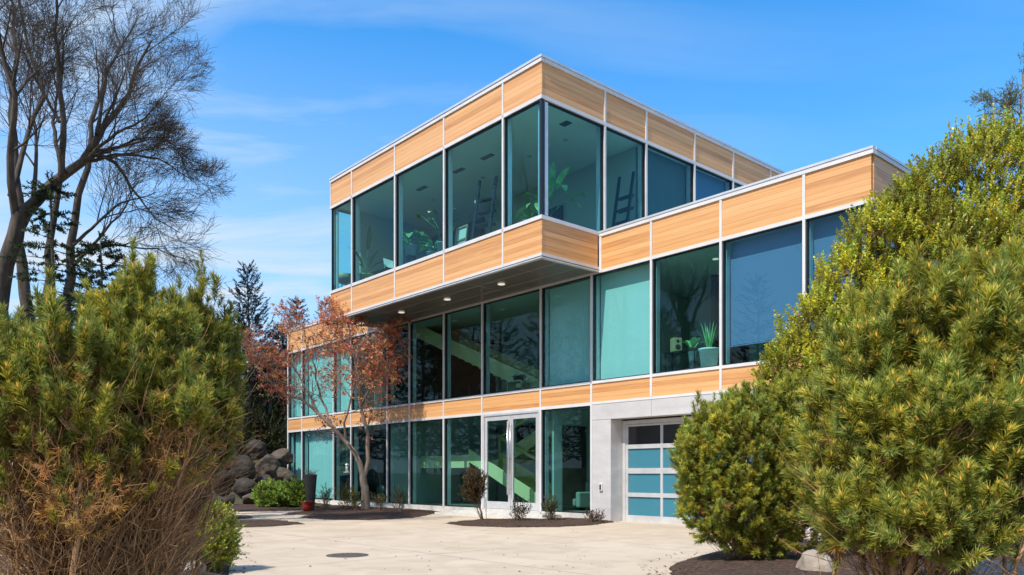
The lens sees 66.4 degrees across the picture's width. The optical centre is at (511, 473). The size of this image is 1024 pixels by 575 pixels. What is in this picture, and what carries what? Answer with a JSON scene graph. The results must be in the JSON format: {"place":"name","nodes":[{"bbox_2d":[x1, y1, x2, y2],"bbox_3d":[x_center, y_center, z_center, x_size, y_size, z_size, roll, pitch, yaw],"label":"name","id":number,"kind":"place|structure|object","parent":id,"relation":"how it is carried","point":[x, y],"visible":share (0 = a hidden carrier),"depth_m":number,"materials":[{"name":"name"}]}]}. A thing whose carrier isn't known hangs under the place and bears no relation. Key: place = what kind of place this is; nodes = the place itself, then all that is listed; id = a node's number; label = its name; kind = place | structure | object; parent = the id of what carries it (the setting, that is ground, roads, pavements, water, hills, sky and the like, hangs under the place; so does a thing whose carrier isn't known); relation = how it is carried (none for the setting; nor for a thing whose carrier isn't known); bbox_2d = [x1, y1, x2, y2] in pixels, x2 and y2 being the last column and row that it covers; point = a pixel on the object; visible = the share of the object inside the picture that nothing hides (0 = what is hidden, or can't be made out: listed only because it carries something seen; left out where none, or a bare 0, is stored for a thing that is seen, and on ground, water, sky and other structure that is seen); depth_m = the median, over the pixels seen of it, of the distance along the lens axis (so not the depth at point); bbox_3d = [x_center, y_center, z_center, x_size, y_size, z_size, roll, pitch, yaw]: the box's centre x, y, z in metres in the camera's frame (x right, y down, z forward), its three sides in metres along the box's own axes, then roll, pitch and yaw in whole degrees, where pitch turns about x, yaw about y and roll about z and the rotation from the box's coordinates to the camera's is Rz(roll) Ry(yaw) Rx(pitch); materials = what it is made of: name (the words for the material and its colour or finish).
{"place":"outdoors","nodes":[
{"label":"outdoors","id":0,"kind":"place"},
{"bbox_2d":[370,460,385,500],"bbox_3d":[-6.448,0.319,37.719,0.600,1.963,1.400,0,0,-41],"label":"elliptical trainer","id":1,"kind":"object","parent":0,"point":[380,489],"visible":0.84,"depth_m":37.55,"materials":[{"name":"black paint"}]},
{"bbox_2d":[200,510,822,574],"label":"driveway","id":2,"kind":"structure","parent":0,"point":[414,546],"depth_m":15.93,"materials":[{"name":"concrete"}]},
{"bbox_2d":[219,520,302,526],"bbox_3d":[-7.769,1.452,23.664,2.414,0.088,3.456,0,0,-35],"label":"mulch bed","id":3,"kind":"object","parent":2,"relation":"on","point":[261,523],"visible":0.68,"depth_m":23.01,"materials":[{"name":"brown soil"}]},
{"bbox_2d":[224,503,331,511],"bbox_3d":[-11.047,1.435,36.552,5.322,0.122,11.562,0,0,-21],"label":"mulch bed","id":4,"kind":"object","parent":2,"relation":"on","point":[248,507],"visible":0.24,"depth_m":32.30,"materials":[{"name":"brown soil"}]},
{"bbox_2d":[231,478,256,498],"bbox_3d":[-12.697,0.794,37.442,1.328,1.222,1.305,0,0,-28],"label":"boulder","id":5,"kind":"object","parent":4,"relation":"on","point":[244,486],"visible":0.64,"depth_m":36.89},
{"bbox_2d":[255,474,273,489],"bbox_3d":[-12.297,0.512,39.324,0.949,1.036,1.131,0,0,12],"label":"boulder","id":6,"kind":"object","parent":4,"relation":"on","point":[260,478],"visible":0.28,"depth_m":38.98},
{"bbox_2d":[272,467,296,482],"bbox_3d":[-11.738,0.228,40.188,1.323,1.194,1.053,0,0,-5],"label":"boulder","id":7,"kind":"object","parent":6,"relation":"on","point":[282,473],"visible":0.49,"depth_m":39.82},
{"bbox_2d":[255,454,280,476],"bbox_3d":[-12.538,-0.386,40.042,1.185,1.289,1.517,0,0,8],"label":"boulder","id":8,"kind":"object","parent":7,"relation":"on","point":[269,464],"visible":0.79,"depth_m":39.53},
{"bbox_2d":[272,448,292,465],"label":"boulder","id":9,"kind":"object","parent":8,"relation":"on","point":[283,456],"visible":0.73,"depth_m":40.77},
{"bbox_2d":[248,477,284,506],"bbox_3d":[-10.472,0.894,33.602,1.645,1.540,1.256,0,0,0],"label":"lime green shrub","id":10,"kind":"object","parent":4,"relation":"on","point":[259,495],"visible":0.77,"depth_m":33.28,"materials":[{"name":"green plant"}]},
{"bbox_2d":[266,479,300,506],"bbox_3d":[-9.843,0.931,33.578,1.693,1.495,1.494,0,0,0],"label":"lime green shrub","id":11,"kind":"object","parent":4,"relation":"on","point":[280,487],"visible":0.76,"depth_m":33.21,"materials":[{"name":"green plant"}]},
{"bbox_2d":[284,477,315,506],"bbox_3d":[-9.083,0.855,33.576,1.396,1.536,1.171,0,0,0],"label":"lime green shrub","id":12,"kind":"object","parent":4,"relation":"on","point":[298,486],"visible":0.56,"depth_m":33.27,"materials":[{"name":"green plant"}]},
{"bbox_2d":[326,553,368,557],"bbox_3d":[-3.030,1.490,14.389,0.770,0.018,0.770,0,0,0],"label":"manhole cover","id":13,"kind":"object","parent":2,"relation":"on","point":[342,555],"visible":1,"depth_m":14.25,"materials":[{"name":"metal"}]},
{"bbox_2d":[286,505,439,520],"bbox_3d":[-5.630,1.451,31.274,6.106,0.090,12.612,0,0,0],"label":"mulch bed","id":14,"kind":"object","parent":2,"relation":"on","point":[334,512],"visible":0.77,"depth_m":28.56,"materials":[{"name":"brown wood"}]},
{"bbox_2d":[301,501,313,510],"bbox_3d":[-7.979,1.255,30.463,0.437,0.390,0.437,0,0,45],"label":"red pot","id":15,"kind":"object","parent":14,"relation":"on","point":[307,505],"visible":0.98,"depth_m":30.30,"materials":[{"name":"ceramic"}]},
{"bbox_2d":[304,469,318,509],"bbox_3d":[-8.116,0.615,31.486,0.722,1.671,0.645,0,0,23],"label":"tall planter","id":16,"kind":"object","parent":14,"relation":"on","point":[310,480],"visible":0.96,"depth_m":31.29,"materials":[{"name":"grey"}]},
{"bbox_2d":[316,482,333,508],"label":"young shrub","id":17,"kind":"object","parent":14,"relation":"on","point":[326,495],"visible":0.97,"depth_m":32.13,"materials":[{"name":"green plant"}]},
{"bbox_2d":[238,295,416,508],"bbox_3d":[-7.650,-3.010,31.685,7.509,9.014,4.162,0,0,0],"label":"red leaved maple","id":18,"kind":"object","parent":14,"relation":"on","point":[376,372],"visible":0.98,"depth_m":31.70,"materials":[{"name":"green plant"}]},
{"bbox_2d":[334,478,356,508],"bbox_3d":[-6.811,0.834,32.185,1.030,1.374,0.839,0,0,0],"label":"young shrub","id":19,"kind":"object","parent":14,"relation":"on","point":[344,495],"visible":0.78,"depth_m":32.12,"materials":[{"name":"green plant"}]},
{"bbox_2d":[346,487,362,509],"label":"young shrub","id":20,"kind":"object","parent":14,"relation":"on","point":[354,500],"visible":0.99,"depth_m":31.09,"materials":[{"name":"green plant"}]},
{"bbox_2d":[371,492,388,510],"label":"young shrub","id":21,"kind":"object","parent":14,"relation":"on","point":[379,502],"visible":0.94,"depth_m":30.72,"materials":[{"name":"green plant"}]},
{"bbox_2d":[386,485,408,510],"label":"young shrub","id":22,"kind":"object","parent":14,"relation":"on","point":[396,496],"visible":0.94,"depth_m":30.12,"materials":[{"name":"green plant"}]},
{"bbox_2d":[446,517,613,526],"bbox_3d":[0.652,1.446,23.997,5.497,0.101,4.466,0,0,0],"label":"mulch bed","id":23,"kind":"object","parent":2,"relation":"on","point":[545,522],"visible":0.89,"depth_m":23.07,"materials":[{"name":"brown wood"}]},
{"bbox_2d":[457,465,490,519],"bbox_3d":[-1.186,0.607,24.471,1.066,1.800,0.740,0,0,0],"label":"topiary tree","id":24,"kind":"object","parent":23,"relation":"on","point":[472,492],"visible":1,"depth_m":24.39,"materials":[{"name":"brown plant"}]},
{"bbox_2d":[509,495,531,519],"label":"young shrub","id":25,"kind":"object","parent":23,"relation":"on","point":[517,510],"visible":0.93,"depth_m":24.20,"materials":[{"name":"green plant"}]},
{"bbox_2d":[540,493,560,519],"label":"young shrub","id":26,"kind":"object","parent":23,"relation":"on","point":[548,510],"visible":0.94,"depth_m":24.20,"materials":[{"name":"green plant"}]},
{"bbox_2d":[583,509,605,521],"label":"young shrub","id":27,"kind":"object","parent":23,"relation":"on","point":[597,516],"visible":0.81,"depth_m":23.77,"materials":[{"name":"brown plant"}]},
{"bbox_2d":[0,435,1023,574],"bbox_3d":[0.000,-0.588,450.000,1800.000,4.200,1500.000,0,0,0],"label":"ground","id":28,"kind":"structure","parent":0,"point":[344,456],"depth_m":45.10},
{"bbox_2d":[0,0,87,323],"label":"bare tree","id":29,"kind":"object","parent":28,"relation":"on","point":[24,289],"visible":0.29,"depth_m":24.02,"materials":[{"name":"brown plant"}]},
{"bbox_2d":[0,170,98,327],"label":"hemlock tree","id":30,"kind":"object","parent":28,"relation":"on","point":[42,214],"visible":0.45,"depth_m":20.96,"materials":[{"name":"green plant"}]},
{"bbox_2d":[60,230,127,322],"bbox_3d":[-12.485,-2.954,23.813,4.315,9.141,4.332,0,0,16],"label":"hemlock tree","id":31,"kind":"object","parent":28,"relation":"on","point":[96,247],"visible":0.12,"depth_m":23.82,"materials":[{"name":"green plant"}]},
{"bbox_2d":[2,0,233,306],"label":"bare tree","id":32,"kind":"object","parent":28,"relation":"on","point":[56,207],"visible":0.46,"depth_m":26.45,"materials":[{"name":"brown plant"}]},
{"bbox_2d":[0,0,236,314],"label":"bare tree","id":33,"kind":"object","parent":28,"relation":"on","point":[90,153],"visible":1,"depth_m":20.91,"materials":[{"name":"brown plant"}]},
{"bbox_2d":[36,0,216,328],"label":"bare tree","id":34,"kind":"object","parent":28,"relation":"on","point":[72,234],"visible":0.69,"depth_m":25.31,"materials":[{"name":"brown plant"}]},
{"bbox_2d":[0,532,254,574],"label":"mulch bed","id":35,"kind":"object","parent":28,"relation":"on","point":[224,571],"visible":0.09,"depth_m":11.74,"materials":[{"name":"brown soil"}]},
{"bbox_2d":[0,264,208,574],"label":"mugo pine","id":36,"kind":"object","parent":35,"relation":"on","point":[42,386],"visible":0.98,"depth_m":6.24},
{"bbox_2d":[2,232,250,574],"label":"mugo pine","id":37,"kind":"object","parent":35,"relation":"on","point":[128,305],"visible":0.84,"depth_m":6.78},
{"bbox_2d":[155,248,262,574],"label":"mugo pine","id":38,"kind":"object","parent":35,"relation":"on","point":[223,344],"visible":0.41,"depth_m":8.33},
{"bbox_2d":[184,498,245,570],"bbox_3d":[-4.792,0.964,11.834,1.286,1.235,1.776,0,0,28],"label":"boxwood shrub","id":39,"kind":"object","parent":35,"relation":"on","point":[221,541],"visible":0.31,"depth_m":11.86,"materials":[{"name":"green plant"}]},
{"bbox_2d":[212,470,235,496],"bbox_3d":[-14.062,0.422,38.020,0.977,1.419,1.232,0,0,37],"label":"boulder","id":40,"kind":"object","parent":28,"relation":"on","point":[227,483],"visible":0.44,"depth_m":37.74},
{"bbox_2d":[230,455,255,479],"bbox_3d":[-13.242,-0.295,38.510,1.268,1.284,0.995,0,0,0],"label":"boulder","id":41,"kind":"object","parent":40,"relation":"on","point":[248,466],"visible":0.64,"depth_m":38.10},
{"bbox_2d":[218,259,286,461],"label":"spruce tree","id":42,"kind":"object","parent":28,"relation":"on","point":[256,303],"visible":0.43,"depth_m":43.67,"materials":[{"name":"green plant"}]},
{"bbox_2d":[245,439,266,459],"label":"boulder","id":43,"kind":"object","parent":28,"relation":"on","point":[259,447],"visible":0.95,"depth_m":41.14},
{"bbox_2d":[233,375,295,479],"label":"dark shrub","id":44,"kind":"object","parent":28,"relation":"on","point":[280,429],"visible":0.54,"depth_m":43.12,"materials":[{"name":"green plant"}]},
{"bbox_2d":[237,341,308,453],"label":"spruce tree","id":45,"kind":"object","parent":28,"relation":"on","point":[276,365],"visible":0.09,"depth_m":46.63,"materials":[{"name":"green plant"}]},
{"bbox_2d":[257,322,288,429],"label":"spruce tree","id":46,"kind":"object","parent":28,"relation":"on","point":[282,346],"visible":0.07,"depth_m":49.64,"materials":[{"name":"green plant"}]},
{"bbox_2d":[279,296,310,372],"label":"spruce tree","id":47,"kind":"object","parent":28,"relation":"on","point":[302,306],"visible":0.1,"depth_m":54.84,"materials":[{"name":"green plant"}]},
{"bbox_2d":[287,53,1013,534],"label":"modern house","id":48,"kind":"structure","parent":28,"relation":"on","point":[577,315],"depth_m":26.90,"materials":[{"name":"beige"}]},
{"bbox_2d":[289,432,300,479],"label":"window","id":49,"kind":"structure","parent":48,"relation":"in","point":[298,434],"depth_m":41.71,"materials":[{"name":"teal"}]},
{"bbox_2d":[289,351,300,417],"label":"window","id":50,"kind":"structure","parent":48,"relation":"in","point":[298,407],"depth_m":41.71,"materials":[{"name":"teal"}]},
{"bbox_2d":[292,354,308,416],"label":"window","id":51,"kind":"structure","parent":48,"relation":"in","point":[294,410],"depth_m":41.73,"materials":[{"name":"teal"}]},
{"bbox_2d":[303,429,332,499],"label":"window","id":52,"kind":"structure","parent":48,"relation":"in","point":[320,452],"depth_m":39.77,"materials":[{"name":"teal"}]},
{"bbox_2d":[303,345,332,415],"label":"window","id":53,"kind":"structure","parent":48,"relation":"in","point":[321,408],"depth_m":39.79,"materials":[{"name":"teal"}]},
{"bbox_2d":[332,199,350,289],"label":"window","id":54,"kind":"structure","parent":48,"relation":"in","point":[333,210],"depth_m":33.00,"materials":[{"name":"black"}]},
{"bbox_2d":[334,427,349,500],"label":"window","id":55,"kind":"structure","parent":48,"relation":"in","point":[336,443],"depth_m":38.02,"materials":[{"name":"black"}]},
{"bbox_2d":[334,338,349,412],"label":"window","id":56,"kind":"structure","parent":48,"relation":"in","point":[345,399],"depth_m":37.98,"materials":[{"name":"teal"}]},
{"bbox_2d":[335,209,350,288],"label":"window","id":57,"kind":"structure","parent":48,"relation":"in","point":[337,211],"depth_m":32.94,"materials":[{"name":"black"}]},
{"bbox_2d":[339,273,350,286],"bbox_3d":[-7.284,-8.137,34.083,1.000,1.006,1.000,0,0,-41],"label":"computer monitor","id":58,"kind":"object","parent":48,"relation":"on","point":[344,278],"visible":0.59,"depth_m":33.74,"materials":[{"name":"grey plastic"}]},
{"bbox_2d":[348,225,383,279],"bbox_3d":[-6.091,-8.990,32.223,1.603,2.700,2.224,0,0,-41],"label":"potted plant","id":59,"kind":"object","parent":48,"relation":"on","point":[365,274],"visible":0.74,"depth_m":32.12,"materials":[{"name":"green plant"}]},
{"bbox_2d":[352,424,385,502],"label":"window","id":60,"kind":"structure","parent":48,"relation":"in","point":[354,429],"depth_m":36.75,"materials":[{"name":"black"}]},
{"bbox_2d":[352,329,385,409],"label":"window","id":61,"kind":"structure","parent":48,"relation":"in","point":[354,401],"depth_m":36.75,"materials":[{"name":"black"}]},
{"bbox_2d":[365,382,381,406],"bbox_3d":[-6.670,-3.655,37.669,0.400,1.550,0.900,0,0,-41],"label":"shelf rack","id":62,"kind":"object","parent":48,"relation":"on","point":[374,396],"visible":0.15,"depth_m":37.44,"materials":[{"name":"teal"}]},
{"bbox_2d":[353,177,393,282],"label":"window","id":63,"kind":"structure","parent":48,"relation":"in","point":[355,201],"depth_m":31.67,"materials":[{"name":"black"}]},
{"bbox_2d":[388,422,407,503],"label":"window","id":64,"kind":"structure","parent":48,"relation":"in","point":[390,426],"depth_m":34.37,"materials":[{"name":"black"}]},
{"bbox_2d":[388,323,407,405],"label":"window","id":65,"kind":"structure","parent":48,"relation":"in","point":[391,403],"depth_m":34.37,"materials":[{"name":"black"}]},
{"bbox_2d":[391,230,430,262],"bbox_3d":[-3.908,-8.459,30.233,1.588,1.637,1.546,0,0,-41],"label":"monstera","id":66,"kind":"object","parent":48,"relation":"on","point":[410,248],"visible":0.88,"depth_m":30.06,"materials":[{"name":"teal"}]},
{"bbox_2d":[396,151,442,266],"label":"window","id":67,"kind":"structure","parent":48,"relation":"in","point":[399,179],"depth_m":29.26,"materials":[{"name":"black"}]},
{"bbox_2d":[410,419,442,505],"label":"window","id":68,"kind":"structure","parent":48,"relation":"in","point":[412,424],"depth_m":33.05,"materials":[{"name":"black"}]},
{"bbox_2d":[410,314,442,402],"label":"window","id":69,"kind":"structure","parent":48,"relation":"in","point":[412,326],"depth_m":33.05,"materials":[{"name":"black"}]},
{"bbox_2d":[418,240,438,254],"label":"potted plant","id":70,"kind":"object","parent":48,"relation":"on","point":[431,246],"visible":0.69,"depth_m":28.59,"materials":[{"name":"green plant"}]},
{"bbox_2d":[415,208,467,251],"bbox_3d":[-2.556,-8.554,28.363,1.893,1.828,1.686,0,0,-41],"label":"monstera","id":71,"kind":"object","parent":48,"relation":"on","point":[439,244],"visible":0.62,"depth_m":28.23,"materials":[{"name":"teal"}]},
{"bbox_2d":[454,224,468,245],"bbox_3d":[-1.767,-8.115,27.099,0.175,0.962,0.635,0,0,-41],"label":"canvas frame","id":72,"kind":"object","parent":48,"relation":"on","point":[461,234],"visible":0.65,"depth_m":27.14,"materials":[{"name":"white wood"}]},
{"bbox_2d":[445,415,480,507],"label":"window","id":73,"kind":"structure","parent":48,"relation":"in","point":[447,421],"depth_m":31.21,"materials":[{"name":"black"}]},
{"bbox_2d":[445,304,480,398],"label":"window","id":74,"kind":"structure","parent":48,"relation":"in","point":[447,315],"depth_m":31.21,"materials":[{"name":"black"}]},
{"bbox_2d":[445,120,501,248],"bbox_3d":[-1.187,-9.430,25.829,0.270,3.460,3.050,0,0,-41],"label":"window","id":75,"kind":"structure","parent":48,"relation":"in","point":[448,153],"depth_m":26.91,"materials":[{"name":"black"}]},
{"bbox_2d":[471,175,497,238],"bbox_3d":[-0.960,-8.865,26.520,0.820,2.460,0.529,0,0,37],"label":"ladder shelf","id":76,"kind":"object","parent":48,"relation":"on","point":[489,224],"visible":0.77,"depth_m":26.57,"materials":[{"name":"black paint"}]},
{"bbox_2d":[485,415,510,508],"bbox_3d":[-0.555,-0.427,28.682,0.170,3.405,1.458,0,0,-41],"label":"door","id":77,"kind":"structure","parent":48,"relation":"in","point":[488,504],"depth_m":28.73,"materials":[{"name":"silver metal"}]},
{"bbox_2d":[483,289,538,393],"bbox_3d":[0.057,-4.680,28.241,0.270,3.420,3.131,0,0,-41],"label":"window","id":78,"kind":"structure","parent":48,"relation":"in","point":[486,306],"depth_m":29.35,"materials":[{"name":"black"}]},
{"bbox_2d":[509,412,537,510],"bbox_3d":[0.412,-0.427,27.578,0.170,3.405,1.458,0,0,-41],"label":"door","id":79,"kind":"structure","parent":48,"relation":"in","point":[534,506],"depth_m":28.02,"materials":[{"name":"silver metal"}]},
{"bbox_2d":[504,100,547,227],"bbox_3d":[0.423,-9.430,23.987,0.270,3.460,1.694,0,0,-41],"label":"window","id":80,"kind":"structure","parent":48,"relation":"in","point":[507,122],"depth_m":24.54,"materials":[{"name":"black"}]},
{"bbox_2d":[517,425,535,441],"bbox_3d":[1.948,-2.450,35.157,0.062,1.900,5.200,0,0,-41],"label":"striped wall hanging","id":81,"kind":"object","parent":48,"relation":"attached to","point":[523,432],"visible":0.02,"depth_m":36.67,"materials":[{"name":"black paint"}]},
{"bbox_2d":[515,162,585,219],"bbox_3d":[1.150,-8.960,25.459,2.364,2.639,1.846,0,0,32],"label":"bird of paradise","id":82,"kind":"object","parent":48,"relation":"on","point":[552,177],"visible":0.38,"depth_m":25.24,"materials":[{"name":"teal"}]},
{"bbox_2d":[542,406,589,513],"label":"window","id":83,"kind":"structure","parent":48,"relation":"in","point":[545,413],"depth_m":26.94,"materials":[{"name":"black"}]},
{"bbox_2d":[542,276,589,386],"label":"window","id":84,"kind":"structure","parent":48,"relation":"in","point":[569,304],"depth_m":26.43,"materials":[{"name":"teal"}]},
{"bbox_2d":[538,100,602,230],"bbox_3d":[1.858,-9.430,24.295,2.615,3.460,0.270,0,0,-41],"label":"window","id":85,"kind":"structure","parent":48,"relation":"in","point":[599,130],"depth_m":25.07,"materials":[{"name":"black"}]},
{"bbox_2d":[573,481,589,510],"bbox_3d":[2.250,0.775,28.276,0.880,1.050,1.360,0,0,-41],"label":"armchair","id":86,"kind":"object","parent":48,"relation":"on","point":[582,499],"visible":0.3,"depth_m":27.68,"materials":[{"name":"grey fabric"}]},
{"bbox_2d":[593,260,649,380],"bbox_3d":[3.497,-4.680,24.343,0.325,3.420,2.351,0,0,-41],"label":"window","id":87,"kind":"structure","parent":48,"relation":"in","point":[625,294],"depth_m":24.60,"materials":[{"name":"teal"}]},
{"bbox_2d":[612,171,634,226],"bbox_3d":[3.705,-8.890,26.340,0.524,2.510,0.720,0,0,-41],"label":"ladder shelf","id":88,"kind":"object","parent":48,"relation":"on","point":[629,208],"visible":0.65,"depth_m":26.36,"materials":[{"name":"black paint"}]},
{"bbox_2d":[606,127,644,218],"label":"window","id":89,"kind":"structure","parent":48,"relation":"in","point":[641,148],"depth_m":26.45,"materials":[{"name":"black"}]},
{"bbox_2d":[648,145,692,215],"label":"window","id":90,"kind":"structure","parent":48,"relation":"in","point":[666,177],"depth_m":27.67,"materials":[{"name":"blue"}]},
{"bbox_2d":[665,348,697,370],"bbox_3d":[5.138,-3.280,23.464,0.400,0.800,1.100,0,0,-41],"label":"console table","id":91,"kind":"object","parent":48,"relation":"on","point":[680,351],"visible":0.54,"depth_m":23.58,"materials":[{"name":"black paint"}]},
{"bbox_2d":[670,337,681,351],"bbox_3d":[4.965,-3.892,23.659,0.260,0.420,0.287,0,0,-12],"label":"loudspeaker","id":92,"kind":"object","parent":91,"relation":"on","point":[675,344],"visible":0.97,"depth_m":23.53,"materials":[{"name":"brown wood"}]},
{"bbox_2d":[653,242,718,373],"bbox_3d":[5.069,-4.680,22.500,0.270,3.420,2.339,0,0,-41],"label":"window","id":93,"kind":"structure","parent":48,"relation":"in","point":[656,263],"depth_m":23.32,"materials":[{"name":"black"}]},
{"bbox_2d":[680,337,704,368],"bbox_3d":[5.376,-3.450,23.227,0.756,1.139,0.617,0,0,-41],"label":"potted plant","id":94,"kind":"object","parent":48,"relation":"on","point":[693,341],"visible":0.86,"depth_m":23.13,"materials":[{"name":"green plant"}]},
{"bbox_2d":[626,422,761,524],"bbox_3d":[5.566,-0.025,22.608,0.070,3.050,5.875,0,0,-41],"label":"garage door","id":95,"kind":"structure","parent":48,"relation":"in","point":[650,495],"depth_m":24.07,"materials":[{"name":"glass"}]},
{"bbox_2d":[696,321,718,366],"bbox_3d":[5.680,-3.634,22.504,0.631,1.508,0.665,0,0,-18],"label":"potted plant","id":96,"kind":"object","parent":48,"relation":"on","point":[709,354],"visible":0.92,"depth_m":22.33,"materials":[{"name":"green plant"}]},
{"bbox_2d":[696,166,731,200],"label":"window","id":97,"kind":"structure","parent":48,"relation":"in","point":[713,185],"depth_m":29.27,"materials":[{"name":"blue"}]},
{"bbox_2d":[723,221,801,364],"bbox_3d":[6.678,-4.680,20.690,0.310,3.420,2.357,0,0,-41],"label":"window","id":98,"kind":"structure","parent":48,"relation":"in","point":[766,269],"depth_m":20.93,"materials":[{"name":"blue"}]},
{"bbox_2d":[806,204,865,343],"bbox_3d":[8.028,-4.682,19.143,0.310,3.424,1.593,0,0,-41],"label":"window","id":99,"kind":"structure","parent":48,"relation":"in","point":[825,229],"depth_m":19.61,"materials":[{"name":"blue"}]},
{"bbox_2d":[638,540,1023,574],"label":"mulch bed","id":100,"kind":"object","parent":28,"relation":"on","point":[715,563],"visible":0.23,"depth_m":11.23,"materials":[{"name":"brown soil"}]},
{"bbox_2d":[666,369,835,559],"bbox_3d":[3.668,-0.063,11.959,2.653,3.188,1.967,0,0,0],"label":"mugo pine","id":101,"kind":"object","parent":100,"relation":"on","point":[761,495],"visible":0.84,"depth_m":11.57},
{"bbox_2d":[796,549,832,571],"bbox_3d":[4.028,1.327,10.382,0.506,0.622,0.662,0,0,-17],"label":"boulder","id":102,"kind":"object","parent":100,"relation":"on","point":[808,562],"visible":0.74,"depth_m":10.27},
{"bbox_2d":[772,229,1023,574],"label":"mugo pine","id":103,"kind":"object","parent":100,"relation":"on","point":[912,457],"visible":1,"depth_m":6.95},
{"bbox_2d":[973,559,1023,574],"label":"boulder","id":104,"kind":"object","parent":100,"relation":"on","point":[998,569],"visible":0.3,"depth_m":8.35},
{"bbox_2d":[746,103,1023,519],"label":"evergreen tree","id":105,"kind":"object","parent":28,"relation":"on","point":[988,225],"visible":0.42,"depth_m":13.49,"materials":[{"name":"green plant"}]},
{"bbox_2d":[963,42,1023,139],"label":"leaved tree","id":106,"kind":"object","parent":28,"relation":"on","point":[1008,103],"visible":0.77,"depth_m":16.10,"materials":[{"name":"green plant"}]},
{"bbox_2d":[0,0,1023,435],"label":"sky","id":107,"kind":"structure","parent":0,"point":[303,91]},
{"bbox_2d":[507,379,529,390],"bbox_3d":[0.227,-3.155,28.859,0.400,0.550,0.840,0,0,-41],"label":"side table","id":108,"kind":"object","parent":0,"point":[525,384],"visible":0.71,"depth_m":28.67,"materials":[{"name":"brown wood"}]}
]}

